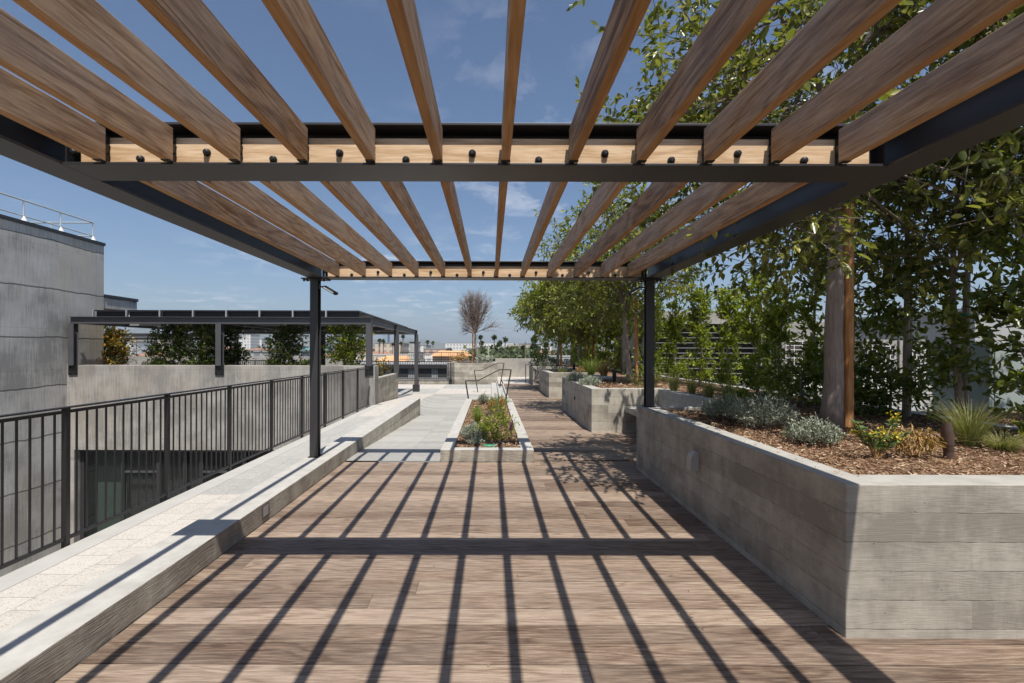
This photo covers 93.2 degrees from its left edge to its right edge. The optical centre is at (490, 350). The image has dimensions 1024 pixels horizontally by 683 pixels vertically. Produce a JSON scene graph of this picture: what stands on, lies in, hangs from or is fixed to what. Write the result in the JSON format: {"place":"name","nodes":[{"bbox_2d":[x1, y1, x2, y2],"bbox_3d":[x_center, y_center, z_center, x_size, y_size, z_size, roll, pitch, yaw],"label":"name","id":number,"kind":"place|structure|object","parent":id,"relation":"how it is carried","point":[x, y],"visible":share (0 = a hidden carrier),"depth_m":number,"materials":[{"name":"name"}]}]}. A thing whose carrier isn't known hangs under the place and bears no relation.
{"place":"outdoors","nodes":[
{"label":"outdoors","id":0,"kind":"place"},
{"bbox_2d":[0,214,138,576],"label":"concrete tower","id":1,"kind":"structure","parent":0,"point":[51,280],"depth_m":14.10,"materials":[{"name":"paint"}]},
{"bbox_2d":[0,192,94,239],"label":"roof guard","id":2,"kind":"object","parent":1,"relation":"on","point":[23,217],"visible":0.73,"depth_m":14.82,"materials":[{"name":"metal"}]},
{"bbox_2d":[104,356,199,364],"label":"wall","id":3,"kind":"structure","parent":0,"point":[140,359],"depth_m":34.00,"materials":[{"name":"concrete"}]},
{"bbox_2d":[105,333,203,346],"bbox_3d":[-21.188,0.434,31.450,6.684,3.026,3.100,0,0,0],"label":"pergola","id":4,"kind":"object","parent":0,"point":[140,336],"visible":0.07,"depth_m":29.90,"materials":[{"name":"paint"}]},
{"bbox_2d":[0,416,376,632],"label":"walkway pavers","id":5,"kind":"object","parent":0,"point":[24,600],"depth_m":4.27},
{"bbox_2d":[242,334,259,348],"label":"city building","id":6,"kind":"structure","parent":0,"point":[251,341],"depth_m":521.87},
{"bbox_2d":[239,356,349,364],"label":"wall","id":7,"kind":"structure","parent":0,"point":[307,358],"depth_m":36.00,"materials":[{"name":"concrete"}]},
{"bbox_2d":[120,328,603,349],"bbox_3d":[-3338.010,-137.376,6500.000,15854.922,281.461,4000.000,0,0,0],"label":"hills","id":8,"kind":"structure","parent":0,"point":[263,336],"depth_m":5649.64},
{"bbox_2d":[359,404,397,415],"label":"walkway end pavers","id":9,"kind":"object","parent":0,"point":[380,409],"visible":0.5,"depth_m":13.70,"materials":[{"name":"grey concrete"}]},
{"bbox_2d":[346,415,457,460],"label":"paved ramp","id":10,"kind":"structure","parent":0,"point":[421,438],"depth_m":9.31,"materials":[{"name":"grey concrete"}]},
{"bbox_2d":[378,394,433,403],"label":"pavement","id":11,"kind":"structure","parent":0,"point":[402,399],"depth_m":18.99,"materials":[{"name":"grey concrete"}]},
{"bbox_2d":[354,361,480,461],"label":"neighbour building","id":12,"kind":"structure","parent":0,"point":[427,370],"depth_m":44.00,"materials":[{"name":"paint"}]},
{"bbox_2d":[398,389,439,393],"bbox_3d":[-5.335,2.037,24.500,5.340,0.001,3.200,0,0,0],"label":"plaza grey patch","id":13,"kind":"object","parent":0,"point":[421,391],"visible":0.34,"depth_m":24.23,"materials":[{"name":"grey concrete"}]},
{"bbox_2d":[68,310,419,391],"bbox_3d":[-8.317,0.376,19.685,9.513,3.306,9.590,0,0,0],"label":"solar canopy","id":14,"kind":"object","parent":13,"relation":"on","point":[258,321],"visible":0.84,"depth_m":15.20,"materials":[{"name":"black metal"}]},
{"bbox_2d":[398,384,446,388],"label":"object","id":15,"kind":"structure","parent":0,"point":[422,386],"depth_m":27.63,"materials":[{"name":"grey concrete"}]},
{"bbox_2d":[399,352,463,360],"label":"guard rail","id":16,"kind":"object","parent":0,"point":[426,355],"visible":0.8,"depth_m":43.48,"materials":[{"name":"metal"}]},
{"bbox_2d":[430,351,471,360],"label":"unfinished house","id":17,"kind":"structure","parent":0,"point":[444,355],"depth_m":62.60,"materials":[{"name":"wood"}]},
{"bbox_2d":[420,394,491,414],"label":"plaza paving","id":18,"kind":"structure","parent":0,"point":[443,404],"depth_m":18.43,"materials":[{"name":"grey concrete"}]},
{"bbox_2d":[435,384,490,393],"bbox_3d":[-1.285,2.047,26.150,2.760,0.001,6.500,0,0,0],"label":"plaza band","id":19,"kind":"object","parent":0,"point":[461,391],"depth_m":25.58,"materials":[{"name":"grey concrete"}]},
{"bbox_2d":[491,381,508,398],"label":"side steps","id":20,"kind":"structure","parent":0,"point":[495,388],"depth_m":22.72,"materials":[{"name":"concrete"}]},
{"bbox_2d":[0,0,1023,344],"label":"sky","id":21,"kind":"structure","parent":0,"point":[159,263],"materials":[{"name":"blue"}]},
{"bbox_2d":[497,377,529,383],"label":"landing paving","id":22,"kind":"structure","parent":0,"point":[516,380],"depth_m":27.72,"materials":[{"name":"grey concrete"}]},
{"bbox_2d":[447,362,497,383],"bbox_3d":[-1.169,1.472,31.500,3.170,1.450,4.000,0,0,0],"label":"raised planter","id":23,"kind":"object","parent":22,"relation":"on","point":[462,372],"visible":0.66,"depth_m":29.50,"materials":[{"name":"concrete"}]},
{"bbox_2d":[398,380,452,383],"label":"parapet","id":24,"kind":"structure","parent":23,"relation":"attached to","point":[424,381],"depth_m":29.55,"materials":[{"name":"concrete"}]},
{"bbox_2d":[349,361,452,382],"bbox_3d":[-5.663,1.278,29.485,6.680,1.300,0.090,0,0,0],"label":"guard rail","id":25,"kind":"object","parent":24,"relation":"attached to","point":[450,381],"visible":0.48,"depth_m":29.49,"materials":[{"name":"metal"}]},
{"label":"mulch bed","id":26,"kind":"structure","parent":23,"relation":"in","visible":0},
{"bbox_2d":[455,286,502,362],"bbox_3d":[-1.098,-1.721,31.399,2.906,5.077,3.673,0,0,-32],"label":"bare tree","id":27,"kind":"object","parent":26,"relation":"on","point":[474,316],"visible":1,"depth_m":31.32,"materials":[{"name":"brown plant"}]},
{"bbox_2d":[642,289,667,375],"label":"hedge column","id":28,"kind":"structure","parent":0,"point":[659,350],"depth_m":14.77,"materials":[{"name":"green plant"}]},
{"bbox_2d":[736,265,785,394],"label":"hedge column","id":29,"kind":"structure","parent":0,"point":[750,334],"depth_m":9.30,"materials":[{"name":"green plant"}]},
{"bbox_2d":[734,385,931,411],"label":"equipment roof","id":30,"kind":"structure","parent":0,"point":[900,408],"depth_m":9.99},
{"bbox_2d":[615,311,762,384],"bbox_3d":[7.130,-0.070,18.000,4.014,2.476,4.000,0,0,0],"label":"louvred plant room","id":31,"kind":"object","parent":30,"relation":"on","point":[747,349],"visible":0.09,"depth_m":16.50,"materials":[{"name":"metal"}]},
{"bbox_2d":[768,322,823,335],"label":"screen wall","id":32,"kind":"structure","parent":30,"relation":"on","point":[796,330],"depth_m":19.00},
{"bbox_2d":[743,380,931,404],"bbox_3d":[8.564,0.986,11.900,3.180,0.367,3.000,0,0,0],"label":"equipment pad","id":33,"kind":"object","parent":30,"relation":"on","point":[920,401],"visible":0.03,"depth_m":10.40,"materials":[{"name":"concrete"}]},
{"bbox_2d":[762,336,823,382],"bbox_3d":[7.815,0.206,12.432,1.181,1.169,0.935,0,0,0],"label":"condenser unit","id":34,"kind":"object","parent":33,"relation":"on","point":[793,348],"visible":0.09,"depth_m":11.99,"materials":[{"name":"white metal"}]},
{"bbox_2d":[854,340,896,385],"bbox_3d":[8.856,0.313,11.432,0.775,1.128,0.935,0,0,0],"label":"condenser unit","id":35,"kind":"object","parent":33,"relation":"on","point":[890,347],"visible":0.12,"depth_m":11.00,"materials":[{"name":"white metal"}]},
{"bbox_2d":[897,340,926,385],"bbox_3d":[9.614,0.315,11.432,0.627,1.128,0.935,0,0,0],"label":"condenser unit","id":36,"kind":"object","parent":33,"relation":"on","point":[900,347],"visible":0.07,"depth_m":11.00,"materials":[{"name":"white metal"}]},
{"bbox_2d":[855,308,1023,385],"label":"plant room","id":37,"kind":"object","parent":30,"relation":"on","point":[932,333],"visible":0.04,"depth_m":12.14,"materials":[{"name":"metal"}]},
{"bbox_2d":[932,342,1023,411],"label":"equipment cabinet","id":38,"kind":"object","parent":30,"relation":"on","point":[976,394],"visible":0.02,"depth_m":7.39,"materials":[{"name":"grey metal"}]},
{"bbox_2d":[798,186,917,409],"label":"hedge column","id":39,"kind":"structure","parent":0,"point":[862,325],"depth_m":6.59,"materials":[{"name":"green plant"}]},
{"label":"city ground","id":40,"kind":"structure","parent":0,"visible":0},
{"bbox_2d":[119,342,153,354],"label":"city building","id":41,"kind":"structure","parent":40,"relation":"on","point":[142,346],"depth_m":173.47,"materials":[{"name":"white concrete"}]},
{"bbox_2d":[375,343,408,353],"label":"city building","id":42,"kind":"structure","parent":40,"relation":"on","point":[387,347],"depth_m":260.00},
{"bbox_2d":[445,343,515,350],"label":"city building","id":43,"kind":"structure","parent":40,"relation":"on","point":[456,346],"depth_m":480.00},
{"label":"deck substrate","id":44,"kind":"structure","parent":0,"visible":0},
{"bbox_2d":[0,404,380,591],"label":"walkway edge","id":45,"kind":"object","parent":44,"relation":"on","point":[21,574],"visible":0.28,"depth_m":4.78,"materials":[{"name":"concrete"}]},
{"bbox_2d":[0,367,369,569],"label":"guard rail","id":46,"kind":"object","parent":45,"relation":"attached to","point":[361,392],"visible":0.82,"depth_m":5.29,"materials":[{"name":"metal"}]},
{"bbox_2d":[0,398,419,682],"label":"concrete kerb","id":47,"kind":"structure","parent":44,"relation":"on","point":[56,641],"depth_m":3.30,"materials":[{"name":"grey concrete"}]},
{"bbox_2d":[440,399,533,461],"bbox_3d":[-0.055,1.857,11.345,1.430,0.685,7.910,0,0,0],"label":"planter","id":48,"kind":"object","parent":44,"relation":"on","point":[451,452],"visible":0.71,"depth_m":7.41,"materials":[{"name":"concrete"}]},
{"bbox_2d":[455,400,519,447],"bbox_3d":[-0.054,1.560,11.345,1.070,0.024,7.550,0,0,0],"label":"mulch bed","id":49,"kind":"object","parent":48,"relation":"in","point":[489,435],"visible":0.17,"depth_m":8.70,"materials":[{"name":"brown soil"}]},
{"bbox_2d":[459,420,489,437],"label":"silver shrub","id":50,"kind":"object","parent":49,"relation":"on","point":[470,432],"visible":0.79,"depth_m":8.52,"materials":[{"name":"green plant"}]},
{"bbox_2d":[469,404,519,439],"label":"leafy plant","id":51,"kind":"object","parent":49,"relation":"on","point":[486,425],"visible":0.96,"depth_m":8.49,"materials":[{"name":"green plant"}]},
{"bbox_2d":[495,358,576,376],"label":"parapet wall","id":52,"kind":"structure","parent":44,"relation":"on","point":[516,366],"depth_m":31.72,"materials":[{"name":"concrete"}]},
{"bbox_2d":[55,384,1023,682],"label":"timber deck","id":53,"kind":"structure","parent":44,"relation":"on","point":[357,572],"depth_m":3.30,"materials":[{"name":"brown wood"}]},
{"bbox_2d":[0,0,1023,457],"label":"pergola","id":54,"kind":"object","parent":53,"relation":"on","point":[814,154],"visible":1,"depth_m":2.59,"materials":[{"name":"paint"}]},
{"bbox_2d":[539,368,599,397],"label":"planter wall","id":55,"kind":"structure","parent":53,"relation":"on","point":[550,384],"depth_m":17.50,"materials":[{"name":"concrete"}]},
{"bbox_2d":[562,375,698,432],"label":"planter wall","id":56,"kind":"structure","parent":53,"relation":"on","point":[590,408],"depth_m":10.10,"materials":[{"name":"concrete"}]},
{"bbox_2d":[592,379,643,387],"bbox_3d":[3.008,0.852,12.200,1.420,0.027,3.800,0,0,0],"label":"mulch bed","id":57,"kind":"object","parent":56,"relation":"in","point":[616,384],"visible":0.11,"depth_m":11.79,"materials":[{"name":"brown plant"}]},
{"bbox_2d":[577,374,603,385],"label":"silver shrub","id":58,"kind":"object","parent":57,"relation":"on","point":[595,380],"visible":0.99,"depth_m":11.17,"materials":[{"name":"green plant"}]},
{"bbox_2d":[529,365,568,384],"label":"planter wall","id":59,"kind":"structure","parent":44,"relation":"on","point":[534,371],"depth_m":24.10,"materials":[{"name":"concrete"}]},
{"bbox_2d":[559,364,868,410],"bbox_3d":[4.623,0.849,19.150,1.850,0.043,24.700,0,0,0],"label":"mulch bed","id":60,"kind":"object","parent":59,"relation":"in","point":[620,375],"visible":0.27,"depth_m":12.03,"materials":[{"name":"brown plant"}]},
{"bbox_2d":[510,260,643,369],"bbox_3d":[3.743,-1.573,20.332,5.900,4.874,5.797,0,0,0],"label":"tree","id":61,"kind":"object","parent":60,"relation":"on","point":[535,305],"visible":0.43,"depth_m":19.76,"materials":[{"name":"green plant"}]},
{"bbox_2d":[596,330,613,369],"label":"hedge column","id":62,"kind":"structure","parent":60,"relation":"on","point":[603,355],"depth_m":21.35,"materials":[{"name":"green plant"}]},
{"bbox_2d":[610,298,622,371],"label":"hedge column","id":63,"kind":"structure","parent":60,"relation":"on","point":[618,356],"depth_m":18.96,"materials":[{"name":"green plant"}]},
{"bbox_2d":[533,182,711,383],"bbox_3d":[3.330,-1.972,12.881,4.994,5.671,5.081,0,0,0],"label":"tree","id":64,"kind":"object","parent":60,"relation":"on","point":[622,304],"visible":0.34,"depth_m":12.60,"materials":[{"name":"green plant"}]},
{"bbox_2d":[630,302,643,374],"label":"hedge column","id":65,"kind":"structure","parent":60,"relation":"on","point":[639,340],"depth_m":16.36,"materials":[{"name":"green plant"}]},
{"bbox_2d":[659,369,684,390],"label":"grass clump","id":66,"kind":"object","parent":60,"relation":"on","point":[675,385],"visible":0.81,"depth_m":9.56,"materials":[{"name":"green plant"}]},
{"bbox_2d":[659,298,690,380],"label":"hedge column","id":67,"kind":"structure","parent":60,"relation":"on","point":[672,334],"depth_m":13.42,"materials":[{"name":"green plant"}]},
{"bbox_2d":[683,373,703,393],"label":"grass clump","id":68,"kind":"object","parent":60,"relation":"on","point":[691,389],"visible":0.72,"depth_m":8.95,"materials":[{"name":"green plant"}]},
{"bbox_2d":[682,285,715,385],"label":"hedge column","id":69,"kind":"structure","parent":60,"relation":"on","point":[699,312],"depth_m":11.76,"materials":[{"name":"green plant"}]},
{"bbox_2d":[692,371,722,397],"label":"grass clump","id":70,"kind":"object","parent":60,"relation":"on","point":[709,390],"visible":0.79,"depth_m":8.26,"materials":[{"name":"green plant"}]},
{"bbox_2d":[707,281,748,388],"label":"hedge column","id":71,"kind":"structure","parent":60,"relation":"on","point":[725,308],"depth_m":10.34,"materials":[{"name":"green plant"}]},
{"bbox_2d":[752,275,806,398],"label":"hedge column","id":72,"kind":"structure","parent":60,"relation":"on","point":[776,319],"depth_m":8.57,"materials":[{"name":"green plant"}]},
{"bbox_2d":[753,344,823,406],"bbox_3d":[5.031,0.509,7.601,1.436,1.219,1.215,0,0,0],"label":"bush","id":73,"kind":"object","parent":60,"relation":"on","point":[784,373],"visible":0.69,"depth_m":7.59,"materials":[{"name":"green plant"}]},
{"bbox_2d":[788,237,827,404],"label":"hedge column","id":74,"kind":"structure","parent":60,"relation":"on","point":[814,340],"depth_m":7.64,"materials":[{"name":"green plant"}]},
{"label":"mulch bed","id":75,"kind":"structure","parent":59,"relation":"in","visible":0},
{"bbox_2d":[528,347,546,366],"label":"green bush","id":76,"kind":"object","parent":75,"relation":"on","point":[539,357],"visible":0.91,"depth_m":25.14,"materials":[{"name":"green plant"}]},
{"bbox_2d":[507,282,584,366],"bbox_3d":[3.461,-1.507,25.509,5.119,4.744,5.416,0,0,-15],"label":"tree","id":77,"kind":"object","parent":75,"relation":"on","point":[521,320],"visible":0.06,"depth_m":25.45,"materials":[{"name":"green plant"}]},
{"bbox_2d":[636,396,1023,638],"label":"planter wall","id":78,"kind":"structure","parent":44,"relation":"on","point":[847,555],"depth_m":2.87,"materials":[{"name":"concrete"}]},
{"bbox_2d":[686,450,698,470],"bbox_3d":[2.069,1.120,4.955,0.081,0.196,0.110,0,0,0],"label":"wall light","id":79,"kind":"object","parent":78,"relation":"attached to","point":[692,463],"visible":1,"depth_m":4.90,"materials":[{"name":"grey metal"}]},
{"bbox_2d":[657,375,1018,432],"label":"kerb","id":80,"kind":"structure","parent":78,"relation":"on","point":[943,417],"depth_m":6.22,"materials":[{"name":"concrete"}]},
{"bbox_2d":[664,409,1023,474],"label":"mulch bed","id":81,"kind":"object","parent":78,"relation":"in","point":[884,467],"visible":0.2,"depth_m":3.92,"materials":[{"name":"brown wood"}]},
{"bbox_2d":[698,393,751,420],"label":"silver shrub","id":82,"kind":"object","parent":81,"relation":"on","point":[718,406],"visible":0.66,"depth_m":5.86,"materials":[{"name":"green plant"}]},
{"bbox_2d":[723,387,757,408],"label":"green shrub","id":83,"kind":"object","parent":81,"relation":"on","point":[743,393],"visible":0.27,"depth_m":6.44,"materials":[{"name":"green plant"}]},
{"bbox_2d":[723,390,803,429],"bbox_3d":[2.982,0.639,5.301,0.793,0.423,0.780,0,0,0],"label":"silver shrub","id":84,"kind":"object","parent":81,"relation":"on","point":[766,417],"visible":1,"depth_m":5.19,"materials":[{"name":"green plant"}]},
{"bbox_2d":[566,0,1023,429],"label":"tree","id":85,"kind":"object","parent":81,"relation":"on","point":[837,222],"visible":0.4,"depth_m":5.21,"materials":[{"name":"green plant"}]},
{"bbox_2d":[780,411,848,446],"bbox_3d":[2.894,0.697,4.351,0.520,0.306,0.509,0,0,0],"label":"silver shrub","id":86,"kind":"object","parent":81,"relation":"on","point":[827,434],"visible":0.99,"depth_m":4.26,"materials":[{"name":"green plant"}]},
{"bbox_2d":[798,343,905,418],"bbox_3d":[4.841,0.508,6.600,1.117,1.230,1.387,0,0,29],"label":"bush","id":87,"kind":"object","parent":81,"relation":"on","point":[872,391],"visible":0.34,"depth_m":6.39,"materials":[{"name":"green plant"}]},
{"bbox_2d":[847,410,910,459],"bbox_3d":[2.997,0.655,3.720,0.458,0.391,0.195,0,0,0],"label":"flowering spurge","id":88,"kind":"object","parent":81,"relation":"on","point":[890,439],"visible":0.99,"depth_m":3.71,"materials":[{"name":"green plant"}]},
{"bbox_2d":[854,328,953,419],"bbox_3d":[5.194,0.356,6.315,1.293,1.314,1.356,0,0,-37],"label":"bush","id":89,"kind":"object","parent":81,"relation":"on","point":[885,396],"visible":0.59,"depth_m":6.17,"materials":[{"name":"green plant"}]},
{"bbox_2d":[854,165,961,418],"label":"hedge column","id":90,"kind":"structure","parent":81,"relation":"on","point":[904,321],"depth_m":6.05,"materials":[{"name":"green plant"}]},
{"bbox_2d":[885,422,946,457],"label":"dried plant","id":91,"kind":"object","parent":81,"relation":"on","point":[924,441],"visible":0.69,"depth_m":3.73,"materials":[{"name":"beige plant"}]},
{"bbox_2d":[940,422,954,459],"bbox_3d":[3.535,0.708,3.745,0.097,0.322,0.083,0,0,0],"label":"spotlight","id":92,"kind":"object","parent":81,"relation":"on","point":[946,432],"visible":0.86,"depth_m":3.72,"materials":[{"name":"brown metal"}]},
{"bbox_2d":[877,1,1023,297],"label":"tree","id":93,"kind":"object","parent":81,"relation":"on","point":[947,207],"visible":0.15,"depth_m":5.34,"materials":[{"name":"green plant"}]},
{"bbox_2d":[893,64,1023,419],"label":"hedge column","id":94,"kind":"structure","parent":81,"relation":"on","point":[957,325],"depth_m":5.25,"materials":[{"name":"green plant"}]},
{"bbox_2d":[961,272,974,417],"bbox_3d":[5.371,0.013,5.444,0.142,1.801,0.082,0,0,11],"label":"hedge stake","id":95,"kind":"object","parent":81,"relation":"on","point":[966,310],"visible":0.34,"depth_m":5.42,"materials":[{"name":"brown wood"}]},
{"bbox_2d":[922,396,1022,447],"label":"grass clump","id":96,"kind":"object","parent":81,"relation":"on","point":[969,427],"visible":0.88,"depth_m":4.21,"materials":[{"name":"green plant"}]},
{"bbox_2d":[938,426,1023,453],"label":"grass clump","id":97,"kind":"object","parent":81,"relation":"on","point":[1002,445],"visible":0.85,"depth_m":4.05,"materials":[{"name":"green plant"}]},
{"bbox_2d":[957,125,1023,435],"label":"hedge column","id":98,"kind":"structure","parent":81,"relation":"on","point":[1016,316],"depth_m":4.74,"materials":[{"name":"green plant"}]},
{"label":"courtyard floor","id":99,"kind":"structure","parent":0,"visible":0},
{"bbox_2d":[67,365,378,544],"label":"courtyard wall","id":100,"kind":"structure","parent":99,"relation":"on","point":[87,384],"depth_m":15.00,"materials":[{"name":"concrete"}]},
{"bbox_2d":[80,450,274,539],"bbox_3d":[-8.771,4.832,16.295,8.317,3.691,2.170,0,0,0],"label":"storefront","id":101,"kind":"object","parent":100,"relation":"attached to","point":[101,484],"visible":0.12,"depth_m":15.55,"materials":[{"name":"black glass"}]},
{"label":"upper soil bed","id":102,"kind":"structure","parent":0,"visible":0},
{"bbox_2d":[96,326,143,364],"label":"shrub","id":103,"kind":"object","parent":102,"relation":"on","point":[113,340],"visible":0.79,"depth_m":16.71,"materials":[{"name":"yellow plant"}]},
{"bbox_2d":[134,324,201,364],"bbox_3d":[-10.790,-0.206,16.242,1.908,2.200,1.889,0,0,0],"label":"shrub","id":104,"kind":"object","parent":102,"relation":"on","point":[177,334],"visible":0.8,"depth_m":16.18,"materials":[{"name":"green plant"}]},
{"bbox_2d":[142,358,227,364],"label":"ground cover","id":105,"kind":"object","parent":102,"relation":"on","point":[154,362],"visible":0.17,"depth_m":15.73,"materials":[{"name":"green plant"}]},
{"bbox_2d":[174,324,234,364],"bbox_3d":[-9.531,-0.193,16.222,1.661,2.179,1.431,0,0,19],"label":"shrub","id":106,"kind":"object","parent":102,"relation":"on","point":[206,341],"visible":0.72,"depth_m":15.99,"materials":[{"name":"green plant"}]},
{"bbox_2d":[207,325,253,364],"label":"shrub","id":107,"kind":"object","parent":102,"relation":"on","point":[238,352],"visible":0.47,"depth_m":16.86,"materials":[{"name":"green plant"}]},
{"bbox_2d":[247,324,309,364],"bbox_3d":[-6.972,-0.292,16.257,2.090,2.125,1.823,0,0,0],"label":"shrub","id":108,"kind":"object","parent":102,"relation":"on","point":[282,336],"visible":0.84,"depth_m":16.10,"materials":[{"name":"green plant"}]},
{"bbox_2d":[262,357,323,364],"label":"ground cover","id":109,"kind":"object","parent":102,"relation":"on","point":[302,362],"visible":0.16,"depth_m":15.78,"materials":[{"name":"green plant"}]},
{"bbox_2d":[321,324,374,364],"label":"shrub","id":110,"kind":"object","parent":102,"relation":"on","point":[348,349],"visible":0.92,"depth_m":15.94,"materials":[{"name":"green plant"}]},
{"bbox_2d":[378,373,397,404],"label":"wall","id":111,"kind":"structure","parent":102,"relation":"on","point":[388,390],"depth_m":17.48,"materials":[{"name":"concrete"}]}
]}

